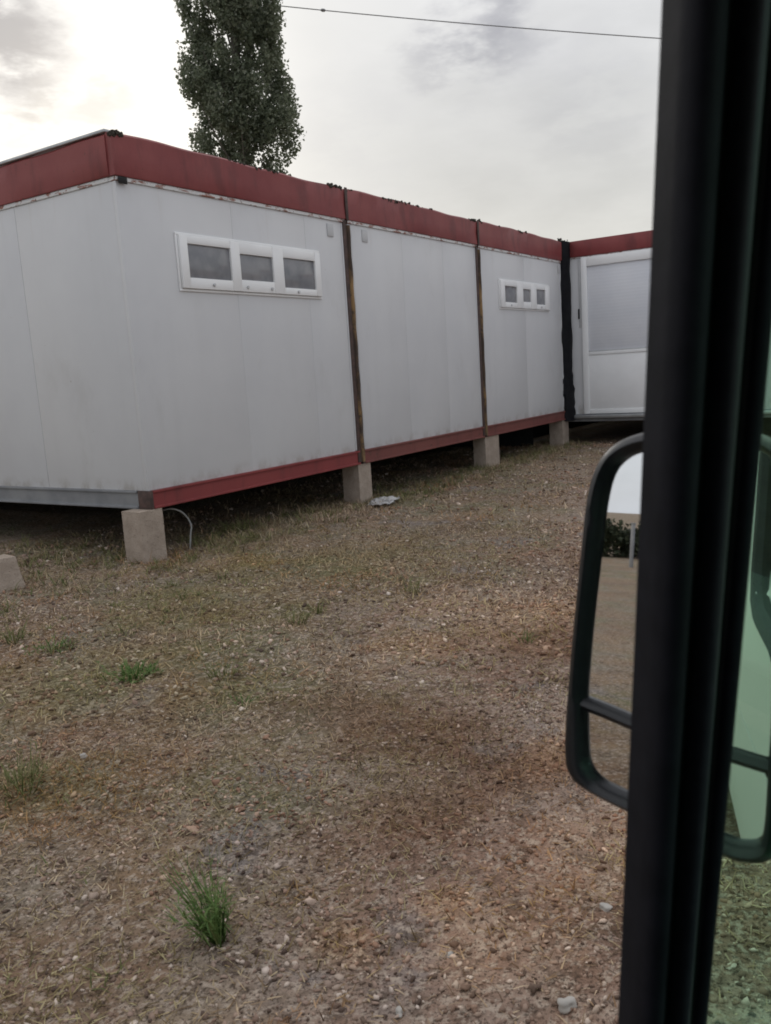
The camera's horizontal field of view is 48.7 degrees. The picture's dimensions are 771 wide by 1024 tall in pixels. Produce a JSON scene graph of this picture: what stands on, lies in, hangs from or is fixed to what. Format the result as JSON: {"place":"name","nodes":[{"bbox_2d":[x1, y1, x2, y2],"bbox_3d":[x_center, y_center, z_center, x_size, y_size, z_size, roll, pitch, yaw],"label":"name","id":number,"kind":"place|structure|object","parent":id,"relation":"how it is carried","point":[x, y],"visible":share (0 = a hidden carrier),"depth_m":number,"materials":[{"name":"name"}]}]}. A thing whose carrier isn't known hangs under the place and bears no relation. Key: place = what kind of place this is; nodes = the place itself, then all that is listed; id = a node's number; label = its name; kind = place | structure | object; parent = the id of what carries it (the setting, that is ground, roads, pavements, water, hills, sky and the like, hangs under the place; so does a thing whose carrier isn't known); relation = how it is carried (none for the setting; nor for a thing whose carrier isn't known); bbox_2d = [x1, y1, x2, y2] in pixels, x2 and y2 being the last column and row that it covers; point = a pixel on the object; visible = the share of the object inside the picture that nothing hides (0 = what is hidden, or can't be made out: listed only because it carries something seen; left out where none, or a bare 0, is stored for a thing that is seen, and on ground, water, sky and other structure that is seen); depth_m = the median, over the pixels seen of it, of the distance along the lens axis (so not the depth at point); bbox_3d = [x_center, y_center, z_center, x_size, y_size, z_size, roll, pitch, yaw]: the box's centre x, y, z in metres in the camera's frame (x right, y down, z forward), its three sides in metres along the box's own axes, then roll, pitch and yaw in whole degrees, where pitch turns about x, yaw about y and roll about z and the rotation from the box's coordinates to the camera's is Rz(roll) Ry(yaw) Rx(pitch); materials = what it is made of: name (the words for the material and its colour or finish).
{"place":"outdoors","nodes":[
{"label":"outdoors","id":0,"kind":"place"},
{"bbox_2d":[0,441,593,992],"bbox_3d":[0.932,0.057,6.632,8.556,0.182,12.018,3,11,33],"label":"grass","id":1,"kind":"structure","parent":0,"point":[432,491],"depth_m":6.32,"materials":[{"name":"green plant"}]},
{"bbox_2d":[0,0,661,352],"label":"sky","id":2,"kind":"structure","parent":0,"point":[542,133],"materials":[{"name":"white"}]},
{"bbox_2d":[0,417,770,1023],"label":"ground","id":3,"kind":"structure","parent":0,"point":[32,521],"depth_m":2.61,"materials":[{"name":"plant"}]},
{"bbox_2d":[0,554,25,593],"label":"concrete stub","id":4,"kind":"object","parent":3,"relation":"on","point":[10,575],"visible":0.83,"depth_m":5.40,"materials":[{"name":"grey concrete"}]},
{"bbox_2d":[0,614,29,644],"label":"weed","id":5,"kind":"object","parent":3,"relation":"on","point":[13,636],"visible":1,"depth_m":4.23,"materials":[{"name":"green plant"}]},
{"bbox_2d":[0,739,54,799],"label":"weed","id":6,"kind":"object","parent":3,"relation":"on","point":[21,777],"visible":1,"depth_m":2.70,"materials":[{"name":"green plant"}]},
{"bbox_2d":[18,627,71,655],"bbox_3d":[-1.605,0.627,4.069,0.262,0.093,0.309,3,11,33],"label":"weed","id":7,"kind":"object","parent":3,"relation":"on","point":[61,645],"visible":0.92,"depth_m":4.07,"materials":[{"name":"green plant"}]},
{"bbox_2d":[79,753,87,758],"bbox_3d":[-1.020,0.824,2.877,0.025,0.022,0.038,-8,10,-25],"label":"stone","id":8,"kind":"object","parent":3,"relation":"on","point":[83,755],"visible":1,"depth_m":2.87,"materials":[{"name":"white stone"}]},
{"bbox_2d":[96,657,162,685],"bbox_3d":[-1.073,0.663,3.598,0.301,0.094,0.254,3,11,33],"label":"weed","id":9,"kind":"object","parent":3,"relation":"on","point":[133,670],"visible":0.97,"depth_m":3.60,"materials":[{"name":"green plant"}]},
{"bbox_2d":[121,508,166,563],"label":"concrete block","id":10,"kind":"structure","parent":3,"relation":"on","point":[144,533],"depth_m":5.95,"materials":[{"name":"grey concrete"}]},
{"bbox_2d":[0,129,364,508],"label":"portable cabin","id":11,"kind":"object","parent":3,"relation":"on","point":[177,325],"visible":1,"depth_m":6.31,"materials":[{"name":"metal"}]},
{"bbox_2d":[163,508,191,548],"bbox_3d":[-1.516,0.139,6.259,0.207,0.360,0.032,-10,11,-33],"label":"hose","id":12,"kind":"object","parent":11,"relation":"attached to","point":[184,514],"visible":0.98,"depth_m":6.29,"materials":[{"name":"grey plastic"}]},
{"bbox_2d":[174,232,322,298],"bbox_3d":[-1.017,-1.929,6.750,0.040,0.410,1.680,3,11,33],"label":"window","id":13,"kind":"structure","parent":11,"relation":"in","point":[209,264],"depth_m":6.63,"materials":[{"name":"white plastic"}]},
{"bbox_2d":[171,586,195,599],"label":"weed","id":14,"kind":"object","parent":3,"relation":"on","point":[184,596],"visible":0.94,"depth_m":4.86,"materials":[{"name":"green plant"}]},
{"bbox_2d":[143,847,237,947],"bbox_3d":[-0.411,0.852,1.846,0.190,0.208,0.227,-1,10,16],"label":"weed","id":15,"kind":"object","parent":3,"relation":"on","point":[212,925],"visible":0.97,"depth_m":1.85,"materials":[{"name":"green plant"}]},
{"bbox_2d":[203,657,244,681],"bbox_3d":[-0.664,0.641,3.497,0.176,0.102,0.128,-6,10,-12],"label":"weed","id":16,"kind":"object","parent":3,"relation":"on","point":[223,670],"visible":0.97,"depth_m":3.51,"materials":[{"name":"green plant"}]},
{"bbox_2d":[204,512,257,533],"bbox_3d":[-1.259,0.079,6.970,0.471,0.159,0.472,-1,10,16],"label":"weed","id":17,"kind":"object","parent":3,"relation":"on","point":[238,523],"visible":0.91,"depth_m":6.92,"materials":[{"name":"green plant"}]},
{"bbox_2d":[173,0,306,175],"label":"poplar tree","id":18,"kind":"object","parent":3,"relation":"on","point":[227,87],"visible":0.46,"depth_m":27.00,"materials":[{"name":"green plant"}]},
{"bbox_2d":[228,693,258,708],"bbox_3d":[-0.536,0.713,3.232,0.138,0.055,0.123,3,11,33],"label":"weed","id":19,"kind":"object","parent":3,"relation":"on","point":[242,700],"visible":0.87,"depth_m":3.24,"materials":[{"name":"green plant"}]},
{"bbox_2d":[283,605,311,625],"bbox_3d":[-0.423,0.503,4.195,0.155,0.114,0.151,-2,9,7],"label":"weed","id":20,"kind":"object","parent":3,"relation":"on","point":[308,613],"visible":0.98,"depth_m":4.18,"materials":[{"name":"green plant"}]},
{"bbox_2d":[307,600,327,613],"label":"weed","id":21,"kind":"object","parent":3,"relation":"on","point":[319,610],"visible":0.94,"depth_m":4.38,"materials":[{"name":"green plant"}]},
{"bbox_2d":[342,462,372,503],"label":"concrete block","id":22,"kind":"structure","parent":3,"relation":"on","point":[357,482],"depth_m":8.13,"materials":[{"name":"grey concrete"}]},
{"bbox_2d":[367,496,399,506],"bbox_3d":[-0.017,-0.104,7.988,0.274,0.036,0.556,-1,10,13],"label":"plastic scrap","id":23,"kind":"object","parent":3,"relation":"on","point":[389,500],"visible":0.97,"depth_m":7.98,"materials":[{"name":"white plastic"}]},
{"bbox_2d":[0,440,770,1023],"bbox_3d":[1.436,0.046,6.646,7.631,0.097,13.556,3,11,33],"label":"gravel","id":24,"kind":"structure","parent":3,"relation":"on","point":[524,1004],"depth_m":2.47,"materials":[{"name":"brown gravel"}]},
{"bbox_2d":[395,1006,403,1017],"bbox_3d":[0.027,0.958,1.629,0.016,0.015,0.029,-4,9,-3],"label":"stone","id":25,"kind":"object","parent":3,"relation":"on","point":[399,1011],"visible":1,"depth_m":1.63,"materials":[{"name":"white stone"}]},
{"bbox_2d":[400,573,423,594],"bbox_3d":[0.134,0.392,4.580,0.155,0.127,0.208,-4,9,0],"label":"weed","id":26,"kind":"object","parent":3,"relation":"on","point":[410,589],"visible":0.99,"depth_m":4.61,"materials":[{"name":"plant"}]},
{"bbox_2d":[343,189,487,462],"bbox_3d":[-2.101,-1.831,10.666,6.124,2.941,2.652,3,11,33],"label":"portable cabin","id":27,"kind":"object","parent":3,"relation":"on","point":[418,299],"visible":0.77,"depth_m":8.81,"materials":[{"name":"metal"}]},
{"bbox_2d":[473,434,499,467],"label":"concrete block","id":28,"kind":"structure","parent":3,"relation":"on","point":[486,451],"depth_m":10.35,"materials":[{"name":"grey concrete"}]},
{"bbox_2d":[447,219,575,446],"bbox_3d":[-0.575,-2.307,12.903,6.188,2.963,2.935,3,11,33],"label":"portable cabin","id":29,"kind":"object","parent":3,"relation":"on","point":[526,305],"visible":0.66,"depth_m":11.12,"materials":[{"name":"metal"}]},
{"bbox_2d":[498,279,549,311],"bbox_3d":[1.824,-2.797,11.023,0.040,0.360,1.570,3,11,33],"label":"window","id":30,"kind":"structure","parent":29,"relation":"in","point":[513,295],"depth_m":10.94,"materials":[{"name":"white plastic"}]},
{"bbox_2d":[510,629,536,643],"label":"weed","id":31,"kind":"object","parent":3,"relation":"on","point":[527,638],"visible":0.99,"depth_m":3.78,"materials":[{"name":"green plant"}]},
{"bbox_2d":[549,420,568,446],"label":"concrete block","id":32,"kind":"structure","parent":3,"relation":"on","point":[559,432],"depth_m":12.34,"materials":[{"name":"grey concrete"}]},
{"bbox_2d":[557,996,577,1013],"bbox_3d":[0.344,0.932,1.613,0.038,0.026,0.038,-7,10,-19],"label":"stone","id":33,"kind":"object","parent":3,"relation":"on","point":[566,1004],"visible":1,"depth_m":1.60,"materials":[{"name":"white stone"}]},
{"bbox_2d":[599,902,612,911],"bbox_3d":[0.496,0.888,1.913,0.028,0.016,0.029,-9,11,-30],"label":"stone","id":34,"kind":"object","parent":3,"relation":"on","point":[605,907],"visible":1,"depth_m":1.91,"materials":[{"name":"white stone"}]},
{"bbox_2d":[533,230,770,437],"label":"portable cabin","id":35,"kind":"object","parent":3,"relation":"on","point":[610,281],"visible":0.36,"depth_m":11.97,"materials":[{"name":"metal"}]},
{"bbox_2d":[580,248,650,413],"bbox_3d":[3.370,-2.490,11.869,1.280,2.201,0.060,3,11,33],"label":"door","id":36,"kind":"structure","parent":35,"relation":"in","point":[615,287],"depth_m":11.95,"materials":[{"name":"white plastic"}]},
{"bbox_2d":[565,0,770,1023],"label":"van","id":37,"kind":"object","parent":3,"relation":"on","point":[668,734],"visible":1,"depth_m":0.47,"materials":[{"name":"black metal"}]},
{"bbox_2d":[262,4,659,38],"bbox_3d":[4.766,-19.152,32.352,49.226,9.049,0.251,-2,9,7],"label":"power line","id":38,"kind":"object","parent":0,"point":[322,10],"visible":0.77,"depth_m":32.51,"materials":[{"name":"metal"}]}
]}

